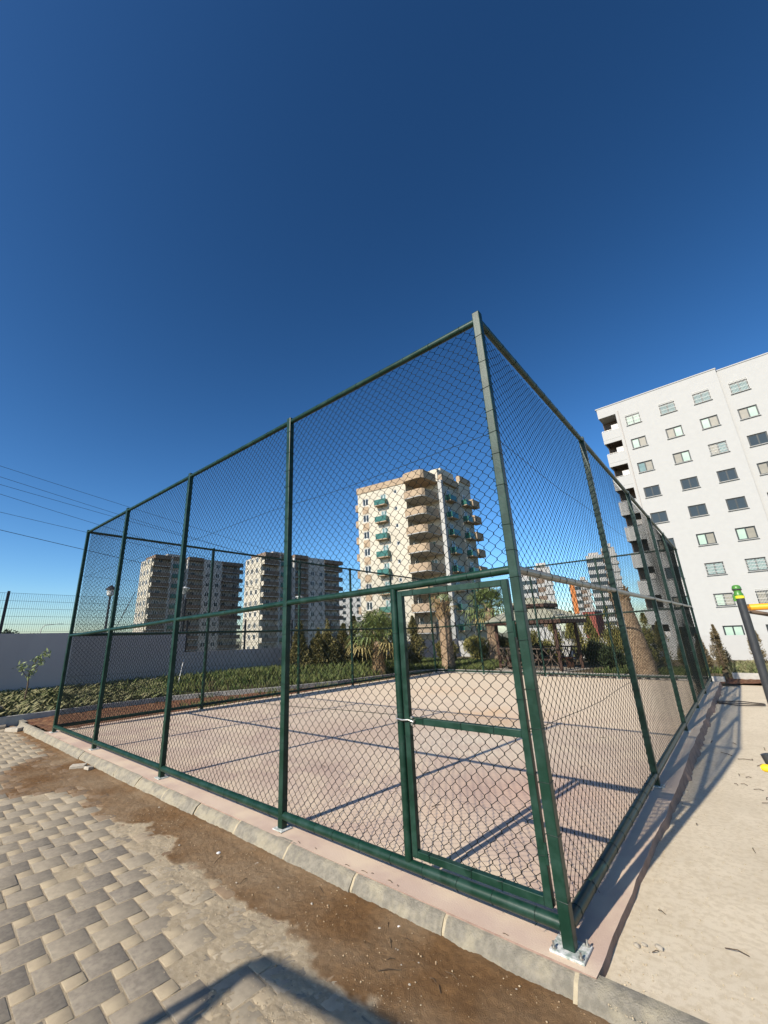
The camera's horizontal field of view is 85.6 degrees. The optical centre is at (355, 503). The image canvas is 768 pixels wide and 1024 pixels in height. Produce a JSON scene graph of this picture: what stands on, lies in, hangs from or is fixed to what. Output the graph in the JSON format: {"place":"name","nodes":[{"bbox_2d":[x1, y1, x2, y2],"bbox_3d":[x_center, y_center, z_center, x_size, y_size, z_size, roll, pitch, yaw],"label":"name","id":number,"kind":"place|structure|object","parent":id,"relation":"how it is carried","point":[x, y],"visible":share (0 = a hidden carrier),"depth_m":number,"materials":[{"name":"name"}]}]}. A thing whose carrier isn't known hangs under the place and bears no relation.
{"place":"outdoors","nodes":[
{"label":"outdoors","id":0,"kind":"place"},
{"bbox_2d":[1,512,335,587],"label":"power cable","id":1,"kind":"object","parent":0,"point":[139,544],"visible":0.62,"depth_m":57.68,"materials":[{"name":"grey plastic"}]},
{"bbox_2d":[1,466,346,573],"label":"power cable","id":2,"kind":"object","parent":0,"point":[146,512],"visible":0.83,"depth_m":58.38,"materials":[{"name":"grey plastic"}]},
{"bbox_2d":[1,494,349,599],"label":"power cable","id":3,"kind":"object","parent":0,"point":[143,538],"visible":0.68,"depth_m":56.94,"materials":[{"name":"grey plastic"}]},
{"bbox_2d":[0,484,352,581],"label":"power cable","id":4,"kind":"object","parent":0,"point":[155,528],"visible":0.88,"depth_m":58.97,"materials":[{"name":"grey plastic"}]},
{"bbox_2d":[2,477,352,585],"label":"power cable","id":5,"kind":"object","parent":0,"point":[141,521],"visible":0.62,"depth_m":57.97,"materials":[{"name":"grey plastic"}]},
{"bbox_2d":[2,530,353,609],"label":"power cable","id":6,"kind":"object","parent":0,"point":[136,561],"visible":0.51,"depth_m":56.44,"materials":[{"name":"grey plastic"}]},
{"bbox_2d":[132,554,243,651],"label":"residential tower","id":7,"kind":"structure","parent":0,"point":[217,608],"depth_m":127.97,"materials":[{"name":"beige concrete"}]},
{"bbox_2d":[0,729,400,1023],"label":"paving","id":8,"kind":"structure","parent":0,"point":[184,1005],"depth_m":2.63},
{"bbox_2d":[5,727,23,731],"bbox_3d":[-7.429,4.918,9.009,0.340,0.075,0.170,-6,-18,12],"label":"loose paver","id":9,"kind":"object","parent":8,"relation":"on","point":[13,729],"visible":0.91,"depth_m":8.94,"materials":[{"name":"concrete"}]},
{"bbox_2d":[115,874,455,1021],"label":"sand grains","id":10,"kind":"object","parent":8,"relation":"on","point":[256,967],"visible":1,"depth_m":2.27},
{"bbox_2d":[0,726,610,1023],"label":"sand and dirt","id":11,"kind":"structure","parent":8,"relation":"on","point":[432,1005],"depth_m":2.47,"materials":[{"name":"soil"}]},
{"bbox_2d":[69,763,86,768],"bbox_3d":[-4.119,3.895,6.134,0.200,0.040,0.100,1,-13,-10],"label":"broken brick","id":12,"kind":"object","parent":11,"relation":"on","point":[77,766],"visible":0.95,"depth_m":6.10,"materials":[{"name":"stone"}]},
{"bbox_2d":[60,772,595,1023],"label":"dirt grains","id":13,"kind":"object","parent":11,"relation":"on","point":[275,965],"visible":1,"depth_m":2.58},
{"bbox_2d":[34,656,423,712],"bbox_3d":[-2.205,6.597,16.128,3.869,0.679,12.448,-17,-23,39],"label":"grass","id":14,"kind":"structure","parent":0,"point":[342,672],"depth_m":14.85,"materials":[{"name":"plant"}]},
{"bbox_2d":[12,648,50,699],"bbox_3d":[-8.448,4.461,10.710,0.338,1.379,0.777,-17,-23,39],"label":"sapling","id":15,"kind":"object","parent":14,"relation":"on","point":[30,672],"visible":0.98,"depth_m":10.76,"materials":[{"name":"green plant"}]},
{"bbox_2d":[0,677,165,716],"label":"weeds","id":16,"kind":"object","parent":14,"relation":"on","point":[12,702],"visible":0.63,"depth_m":11.02,"materials":[{"name":"green plant"}]},
{"bbox_2d":[290,621,311,667],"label":"conifer","id":17,"kind":"object","parent":14,"relation":"on","point":[304,651],"visible":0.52,"depth_m":17.31,"materials":[{"name":"green plant"}]},
{"bbox_2d":[307,627,330,667],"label":"conifer","id":18,"kind":"object","parent":14,"relation":"on","point":[318,654],"visible":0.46,"depth_m":17.50,"materials":[{"name":"green plant"}]},
{"bbox_2d":[321,619,341,666],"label":"conifer","id":19,"kind":"object","parent":14,"relation":"on","point":[331,654],"visible":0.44,"depth_m":18.13,"materials":[{"name":"green plant"}]},
{"bbox_2d":[335,623,354,663],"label":"conifer","id":20,"kind":"object","parent":14,"relation":"on","point":[343,644],"visible":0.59,"depth_m":18.69,"materials":[{"name":"green plant"}]},
{"bbox_2d":[346,615,364,662],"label":"conifer","id":21,"kind":"object","parent":14,"relation":"on","point":[358,657],"visible":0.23,"depth_m":19.30,"materials":[{"name":"green plant"}]},
{"bbox_2d":[361,630,375,660],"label":"conifer","id":22,"kind":"object","parent":14,"relation":"on","point":[367,651],"visible":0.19,"depth_m":19.50,"materials":[{"name":"green plant"}]},
{"bbox_2d":[345,607,409,674],"bbox_3d":[0.991,5.906,17.652,3.107,2.883,2.962,1,-18,-9],"label":"fan palm","id":23,"kind":"object","parent":14,"relation":"on","point":[374,658],"visible":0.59,"depth_m":17.40,"materials":[{"name":"green plant"}]},
{"bbox_2d":[374,632,392,658],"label":"conifer","id":24,"kind":"object","parent":14,"relation":"on","point":[386,646],"visible":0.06,"depth_m":20.26,"materials":[{"name":"green plant"}]},
{"bbox_2d":[160,669,430,708],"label":"strip grass","id":25,"kind":"structure","parent":0,"point":[276,691],"depth_m":12.82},
{"bbox_2d":[339,597,361,636],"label":"block","id":26,"kind":"structure","parent":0,"point":[346,612],"depth_m":207.23,"materials":[{"name":"white concrete"}]},
{"bbox_2d":[44,672,722,979],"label":"court floor","id":27,"kind":"structure","parent":0,"point":[600,926],"depth_m":4.90,"materials":[{"name":"pink concrete"}]},
{"bbox_2d":[49,310,712,966],"bbox_3d":[2.285,2.952,10.868,9.652,4.129,14.384,-17,-23,39],"label":"ball court cage","id":28,"kind":"object","parent":27,"relation":"on","point":[563,922],"visible":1,"depth_m":4.19,"materials":[{"name":"green paint"}]},
{"bbox_2d":[0,0,767,641],"label":"sky","id":29,"kind":"structure","parent":0,"point":[220,220],"materials":[{"name":"blue"}]},
{"bbox_2d":[32,683,761,731],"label":"site terrain","id":30,"kind":"structure","parent":0,"point":[758,684],"depth_m":12.71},
{"bbox_2d":[0,631,185,690],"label":"boundary wall","id":31,"kind":"structure","parent":30,"relation":"on","point":[15,648],"depth_m":12.09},
{"bbox_2d":[0,591,185,633],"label":"fence","id":32,"kind":"object","parent":31,"relation":"on","point":[6,600],"visible":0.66,"depth_m":12.32,"materials":[{"name":"grey metal"}]},
{"bbox_2d":[26,672,428,730],"bbox_3d":[-2.024,6.670,14.264,2.750,0.611,14.900,-17,-23,39],"label":"red soil strip","id":33,"kind":"object","parent":30,"relation":"on","point":[45,723],"visible":0.21,"depth_m":10.57,"materials":[{"name":"soil"}]},
{"bbox_2d":[17,725,578,1004],"bbox_3d":[-3.795,3.882,6.144,13.162,0.174,0.253,-17,-23,40],"label":"kerb mortar","id":34,"kind":"object","parent":30,"relation":"on","point":[575,991],"visible":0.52,"depth_m":2.46,"materials":[{"name":"concrete"}]},
{"bbox_2d":[182,639,459,675],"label":"boundary wall","id":35,"kind":"structure","parent":30,"relation":"on","point":[277,662],"depth_m":16.30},
{"bbox_2d":[185,619,457,650],"bbox_3d":[0.470,6.884,22.198,0.060,1.169,20.000,-17,-23,39],"label":"fence","id":36,"kind":"object","parent":35,"relation":"on","point":[277,633],"visible":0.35,"depth_m":17.40,"materials":[{"name":"grey metal"}]},
{"bbox_2d":[0,669,726,726],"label":"bed kerb","id":37,"kind":"structure","parent":30,"relation":"on","point":[12,720],"depth_m":12.58,"materials":[{"name":"concrete"}]},
{"bbox_2d":[18,719,709,1023],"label":"kerb","id":38,"kind":"structure","parent":30,"relation":"on","point":[597,996],"depth_m":2.49,"materials":[{"name":"concrete"}]},
{"bbox_2d":[459,634,767,659],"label":"garden wall","id":39,"kind":"structure","parent":30,"relation":"on","point":[736,646],"depth_m":19.62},
{"bbox_2d":[627,678,738,683],"bbox_3d":[7.457,6.535,15.598,10.550,0.032,0.500,-17,-23,39],"label":"back strip","id":40,"kind":"object","parent":30,"relation":"on","point":[722,682],"visible":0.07,"depth_m":12.44,"materials":[{"name":"red soil"}]},
{"bbox_2d":[605,684,767,1023],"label":"concrete yard","id":41,"kind":"structure","parent":30,"relation":"on","point":[744,729],"depth_m":2.68,"materials":[{"name":"concrete"}]},
{"bbox_2d":[654,943,662,951],"bbox_3d":[1.630,2.387,2.221,0.029,0.027,0.041,7,-20,-25],"label":"stone","id":42,"kind":"object","parent":41,"relation":"on","point":[659,947],"visible":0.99,"depth_m":2.21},
{"bbox_2d":[608,749,767,1023],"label":"yard grains","id":43,"kind":"object","parent":41,"relation":"on","point":[691,897],"visible":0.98,"depth_m":2.57},
{"bbox_2d":[716,701,765,705],"bbox_3d":[8.765,4.548,9.435,0.871,0.046,0.622,-17,-23,39],"label":"hose loop","id":44,"kind":"object","parent":41,"relation":"on","point":[727,702],"visible":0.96,"depth_m":9.40,"materials":[{"name":"grey"}]},
{"bbox_2d":[731,585,767,702],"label":"exercise machine","id":45,"kind":"object","parent":41,"relation":"on","point":[745,610],"visible":1,"depth_m":4.16,"materials":[{"name":"black paint"},{"name":"orange paint"},{"name":"green plastic"}]},
{"bbox_2d":[760,753,767,771],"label":"exercise lever","id":46,"kind":"object","parent":41,"relation":"on","point":[764,767],"visible":1,"depth_m":2.65,"materials":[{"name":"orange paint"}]},
{"bbox_2d":[726,677,760,683],"bbox_3d":[15.133,4.682,10.518,8.700,0.091,1.600,-17,-23,39],"label":"yard soil strip","id":47,"kind":"object","parent":30,"relation":"on","point":[747,681],"visible":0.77,"depth_m":13.03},
{"bbox_2d":[236,629,652,649],"bbox_3d":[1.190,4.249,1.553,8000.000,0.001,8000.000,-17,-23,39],"label":"ground","id":48,"kind":"structure","parent":0,"point":[506,634],"depth_m":554.98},
{"bbox_2d":[1,628,30,633],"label":"tree","id":49,"kind":"object","parent":48,"relation":"on","point":[6,632],"visible":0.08,"depth_m":89.67,"materials":[{"name":"green plant"}]},
{"bbox_2d":[104,585,114,628],"bbox_3d":[-11.028,6.663,17.885,0.480,6.200,0.457,-17,-23,39],"label":"street lamp","id":50,"kind":"object","parent":48,"relation":"on","point":[109,587],"visible":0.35,"depth_m":18.59,"materials":[{"name":"grey metal"}]},
{"bbox_2d":[179,587,189,629],"bbox_3d":[-8.997,7.470,20.957,0.560,6.430,0.560,-17,-23,39],"label":"street lamp","id":51,"kind":"object","parent":48,"relation":"on","point":[183,591],"visible":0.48,"depth_m":21.71,"materials":[{"name":"grey metal"}]},
{"bbox_2d":[241,551,343,648],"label":"residential tower","id":52,"kind":"structure","parent":48,"relation":"on","point":[333,583],"depth_m":120.12,"materials":[{"name":"beige concrete"}]},
{"bbox_2d":[355,468,492,640],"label":"apartment tower","id":53,"kind":"structure","parent":48,"relation":"on","point":[449,554],"depth_m":68.51,"materials":[{"name":"white"}]},
{"bbox_2d":[595,352,767,635],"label":"apartment building","id":54,"kind":"structure","parent":48,"relation":"on","point":[687,457],"depth_m":42.58,"materials":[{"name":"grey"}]},
{"bbox_2d":[624,411,641,425],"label":"window","id":55,"kind":"structure","parent":54,"relation":"in","point":[635,418],"depth_m":48.56,"materials":[{"name":"grey"}]},
{"bbox_2d":[631,436,647,448],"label":"window","id":56,"kind":"structure","parent":54,"relation":"in","point":[639,442],"depth_m":47.65,"materials":[{"name":"grey"}]},
{"bbox_2d":[637,460,654,472],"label":"window","id":57,"kind":"structure","parent":54,"relation":"in","point":[645,466],"depth_m":46.73,"materials":[{"name":"grey"}]},
{"bbox_2d":[643,485,661,497],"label":"window","id":58,"kind":"structure","parent":54,"relation":"in","point":[652,491],"depth_m":45.81,"materials":[{"name":"grey"}]},
{"bbox_2d":[650,511,669,523],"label":"window","id":59,"kind":"structure","parent":54,"relation":"in","point":[658,517],"depth_m":44.85,"materials":[{"name":"grey"}]},
{"bbox_2d":[659,538,675,551],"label":"window","id":60,"kind":"structure","parent":54,"relation":"in","point":[671,539],"depth_m":43.76,"materials":[{"name":"grey"}]},
{"bbox_2d":[658,399,676,415],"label":"window","id":61,"kind":"structure","parent":54,"relation":"in","point":[670,407],"depth_m":46.37,"materials":[{"name":"grey"}]},
{"bbox_2d":[665,425,684,439],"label":"window","id":62,"kind":"structure","parent":54,"relation":"in","point":[677,431],"depth_m":45.46,"materials":[{"name":"grey"}]},
{"bbox_2d":[672,450,691,464],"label":"window","id":63,"kind":"structure","parent":54,"relation":"in","point":[684,456],"depth_m":44.54,"materials":[{"name":"grey"}]},
{"bbox_2d":[680,476,700,490],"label":"window","id":64,"kind":"structure","parent":54,"relation":"in","point":[688,483],"depth_m":43.62,"materials":[{"name":"grey"}]},
{"bbox_2d":[688,504,708,517],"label":"window","id":65,"kind":"structure","parent":54,"relation":"in","point":[696,510],"depth_m":42.71,"materials":[{"name":"grey"}]},
{"bbox_2d":[691,388,712,404],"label":"window","id":66,"kind":"structure","parent":54,"relation":"in","point":[704,396],"depth_m":44.38,"materials":[{"name":"grey"}]},
{"bbox_2d":[696,532,717,545],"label":"window","id":67,"kind":"structure","parent":54,"relation":"in","point":[703,539],"depth_m":41.76,"materials":[{"name":"grey"}]},
{"bbox_2d":[700,415,720,429],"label":"window","id":68,"kind":"structure","parent":54,"relation":"in","point":[712,421],"depth_m":43.47,"materials":[{"name":"grey"}]},
{"bbox_2d":[704,562,726,575],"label":"window","id":69,"kind":"structure","parent":54,"relation":"in","point":[716,568],"depth_m":40.84,"materials":[{"name":"grey"}]},
{"bbox_2d":[708,441,729,455],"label":"window","id":70,"kind":"structure","parent":54,"relation":"in","point":[720,447],"depth_m":42.53,"materials":[{"name":"grey"}]},
{"bbox_2d":[713,593,736,606],"bbox_3d":[35.571,9.272,39.863,1.580,1.246,0.310,-18,-24,41],"label":"window","id":71,"kind":"structure","parent":54,"relation":"in","point":[722,599],"depth_m":39.93,"materials":[{"name":"grey"}]},
{"bbox_2d":[716,468,739,482],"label":"window","id":72,"kind":"structure","parent":54,"relation":"in","point":[729,474],"depth_m":41.62,"materials":[{"name":"grey"}]},
{"bbox_2d":[722,625,744,634],"bbox_3d":[35.745,12.128,39.034,1.460,1.200,0.065,-18,-24,41],"label":"window","id":73,"kind":"structure","parent":54,"relation":"in","point":[734,629],"depth_m":39.06,"materials":[{"name":"grey"}]},
{"bbox_2d":[725,496,748,510],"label":"window","id":74,"kind":"structure","parent":54,"relation":"in","point":[738,503],"depth_m":40.70,"materials":[{"name":"grey"}]},
{"bbox_2d":[728,377,750,394],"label":"window","id":75,"kind":"structure","parent":54,"relation":"in","point":[742,385],"depth_m":42.61,"materials":[{"name":"grey"}]},
{"bbox_2d":[735,526,759,540],"bbox_3d":[37.556,2.852,39.715,1.580,1.246,0.310,-18,-24,41],"label":"window","id":76,"kind":"structure","parent":54,"relation":"in","point":[745,533],"depth_m":39.79,"materials":[{"name":"grey"}]},
{"bbox_2d":[737,405,760,420],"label":"window","id":77,"kind":"structure","parent":54,"relation":"in","point":[751,411],"depth_m":41.72,"materials":[{"name":"grey"}]},
{"bbox_2d":[745,557,767,571],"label":"window","id":78,"kind":"structure","parent":54,"relation":"in","point":[753,564],"depth_m":38.86,"materials":[{"name":"grey"}]},
{"bbox_2d":[747,432,767,446],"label":"window","id":79,"kind":"structure","parent":54,"relation":"in","point":[760,438],"depth_m":40.82,"materials":[{"name":"grey"}]},
{"bbox_2d":[754,588,767,603],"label":"window","id":80,"kind":"structure","parent":54,"relation":"in","point":[762,596],"depth_m":38.17,"materials":[{"name":"grey"}]},
{"bbox_2d":[757,461,767,475],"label":"window","id":81,"kind":"structure","parent":54,"relation":"in","point":[762,467],"depth_m":40.15,"materials":[{"name":"grey"}]},
{"bbox_2d":[521,563,561,638],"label":"apartment building","id":82,"kind":"structure","parent":0,"point":[539,595],"depth_m":148.67,"materials":[{"name":"white concrete"}]},
{"bbox_2d":[412,656,722,675],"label":"lawn","id":83,"kind":"structure","parent":0,"point":[491,664],"depth_m":18.80,"materials":[{"name":"green plant"}]},
{"bbox_2d":[569,577,594,637],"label":"block","id":84,"kind":"structure","parent":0,"point":[579,600],"depth_m":180.98,"materials":[{"name":"orange concrete"}]},
{"bbox_2d":[582,610,604,637],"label":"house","id":85,"kind":"structure","parent":0,"point":[592,611],"depth_m":132.94,"materials":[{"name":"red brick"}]},
{"bbox_2d":[585,543,622,629],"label":"tower","id":86,"kind":"structure","parent":0,"point":[606,602],"depth_m":161.64,"materials":[{"name":"white concrete"}]},
{"bbox_2d":[457,656,767,680],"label":"back garden soil","id":87,"kind":"structure","parent":0,"point":[726,674],"depth_m":18.01,"materials":[{"name":"soil"}]},
{"bbox_2d":[407,615,426,662],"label":"conifer","id":88,"kind":"object","parent":87,"relation":"on","point":[413,645],"visible":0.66,"depth_m":21.62,"materials":[{"name":"green plant"}]},
{"bbox_2d":[431,594,459,668],"bbox_3d":[4.302,6.025,19.875,1.613,3.702,1.560,-4,-18,7],"label":"palm tree","id":89,"kind":"object","parent":87,"relation":"on","point":[450,648],"visible":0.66,"depth_m":19.63,"materials":[{"name":"brown plant"}]},
{"bbox_2d":[435,639,458,659],"bbox_3d":[4.816,7.843,21.968,1.391,1.501,1.143,-17,-23,39],"label":"shrub","id":90,"kind":"object","parent":87,"relation":"on","point":[437,645],"visible":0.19,"depth_m":21.91,"materials":[{"name":"green plant"}]},
{"bbox_2d":[463,634,489,658],"bbox_3d":[6.583,7.866,22.374,1.665,1.600,1.676,-3,-18,3],"label":"shrub","id":91,"kind":"object","parent":87,"relation":"on","point":[476,648],"visible":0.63,"depth_m":22.01,"materials":[{"name":"green plant"}]},
{"bbox_2d":[460,587,506,659],"bbox_3d":[7.205,6.443,22.396,3.246,4.201,3.130,-17,-23,39],"label":"palm tree","id":92,"kind":"object","parent":87,"relation":"on","point":[480,597],"visible":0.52,"depth_m":22.12,"materials":[{"name":"green plant"}]},
{"bbox_2d":[499,635,510,656],"bbox_3d":[8.346,7.922,22.620,1.496,1.537,1.408,-17,-23,39],"label":"shrub","id":93,"kind":"object","parent":87,"relation":"on","point":[502,640],"visible":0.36,"depth_m":22.56,"materials":[{"name":"green plant"}]},
{"bbox_2d":[485,598,589,671],"bbox_3d":[8.095,5.845,18.634,4.080,3.151,4.163,-17,-23,39],"label":"gazebo","id":94,"kind":"object","parent":87,"relation":"on","point":[494,619],"visible":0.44,"depth_m":17.94,"materials":[{"name":"wood"}]},
{"bbox_2d":[530,629,550,657],"bbox_3d":[9.696,7.613,22.222,1.525,1.798,1.292,-10,-20,24],"label":"shrub","id":95,"kind":"object","parent":87,"relation":"on","point":[535,639],"visible":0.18,"depth_m":22.11,"materials":[{"name":"green plant"}]},
{"bbox_2d":[533,644,548,663],"bbox_3d":[9.120,7.593,20.842,1.121,1.161,1.162,-8,-19,17],"label":"dark shrub","id":96,"kind":"object","parent":87,"relation":"on","point":[538,653],"visible":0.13,"depth_m":20.69,"materials":[{"name":"green plant"}]},
{"bbox_2d":[546,624,564,660],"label":"hedge conifer","id":97,"kind":"object","parent":87,"relation":"on","point":[549,627],"visible":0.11,"depth_m":22.53,"materials":[{"name":"green plant"}]},
{"bbox_2d":[565,610,585,656],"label":"hedge conifer","id":98,"kind":"object","parent":87,"relation":"on","point":[568,632],"visible":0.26,"depth_m":22.19,"materials":[{"name":"green plant"}]},
{"bbox_2d":[576,639,605,664],"bbox_3d":[11.086,6.984,19.363,1.442,1.291,1.314,-17,-23,39],"label":"dark shrub","id":99,"kind":"object","parent":87,"relation":"on","point":[593,651],"visible":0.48,"depth_m":19.15,"materials":[{"name":"green plant"}]},
{"bbox_2d":[581,613,603,661],"bbox_3d":[12.289,6.960,21.465,1.276,2.516,1.202,-17,-23,39],"label":"hedge conifer","id":100,"kind":"object","parent":87,"relation":"on","point":[591,625],"visible":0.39,"depth_m":21.48,"materials":[{"name":"green plant"}]},
{"bbox_2d":[597,646,626,668],"bbox_3d":[10.540,6.301,16.871,1.180,1.090,1.334,-17,-23,39],"label":"dark shrub","id":101,"kind":"object","parent":87,"relation":"on","point":[607,655],"visible":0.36,"depth_m":16.71,"materials":[{"name":"green plant"}]},
{"bbox_2d":[600,606,624,654],"bbox_3d":[13.052,6.667,21.134,1.286,2.822,1.212,-17,-23,39],"label":"hedge conifer","id":102,"kind":"object","parent":87,"relation":"on","point":[608,636],"visible":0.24,"depth_m":21.10,"materials":[{"name":"green plant"}]},
{"bbox_2d":[608,586,660,674],"bbox_3d":[9.901,4.543,14.709,1.083,3.162,0.832,-6,-18,12],"label":"palm tree","id":103,"kind":"object","parent":87,"relation":"on","point":[633,646],"visible":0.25,"depth_m":14.41,"materials":[{"name":"brown plant"}]},
{"bbox_2d":[639,613,659,660],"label":"hedge conifer","id":104,"kind":"object","parent":87,"relation":"on","point":[648,636],"visible":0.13,"depth_m":20.01,"materials":[{"name":"green plant"}]},
{"bbox_2d":[653,621,674,665],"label":"conifer","id":105,"kind":"object","parent":87,"relation":"on","point":[658,646],"visible":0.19,"depth_m":15.62,"materials":[{"name":"green plant"}]},
{"bbox_2d":[695,639,714,669],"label":"conifer","id":106,"kind":"object","parent":87,"relation":"on","point":[710,660],"visible":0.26,"depth_m":15.54,"materials":[{"name":"green plant"}]},
{"bbox_2d":[709,624,732,669],"bbox_3d":[13.654,5.428,15.574,0.675,1.764,0.579,-17,-23,39],"label":"conifer","id":107,"kind":"object","parent":87,"relation":"on","point":[717,650],"visible":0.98,"depth_m":15.50,"materials":[{"name":"green plant"}]},
{"bbox_2d":[723,659,767,673],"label":"ground cover","id":108,"kind":"object","parent":87,"relation":"on","point":[742,666],"visible":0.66,"depth_m":13.97,"materials":[{"name":"green plant"}]},
{"bbox_2d":[732,673,759,678],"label":"yard kerb","id":109,"kind":"structure","parent":87,"relation":"on","point":[745,675],"depth_m":13.46,"materials":[{"name":"concrete"}]},
{"bbox_2d":[747,631,767,663],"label":"conifer","id":110,"kind":"object","parent":87,"relation":"on","point":[762,650],"visible":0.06,"depth_m":14.86,"materials":[{"name":"green plant"}]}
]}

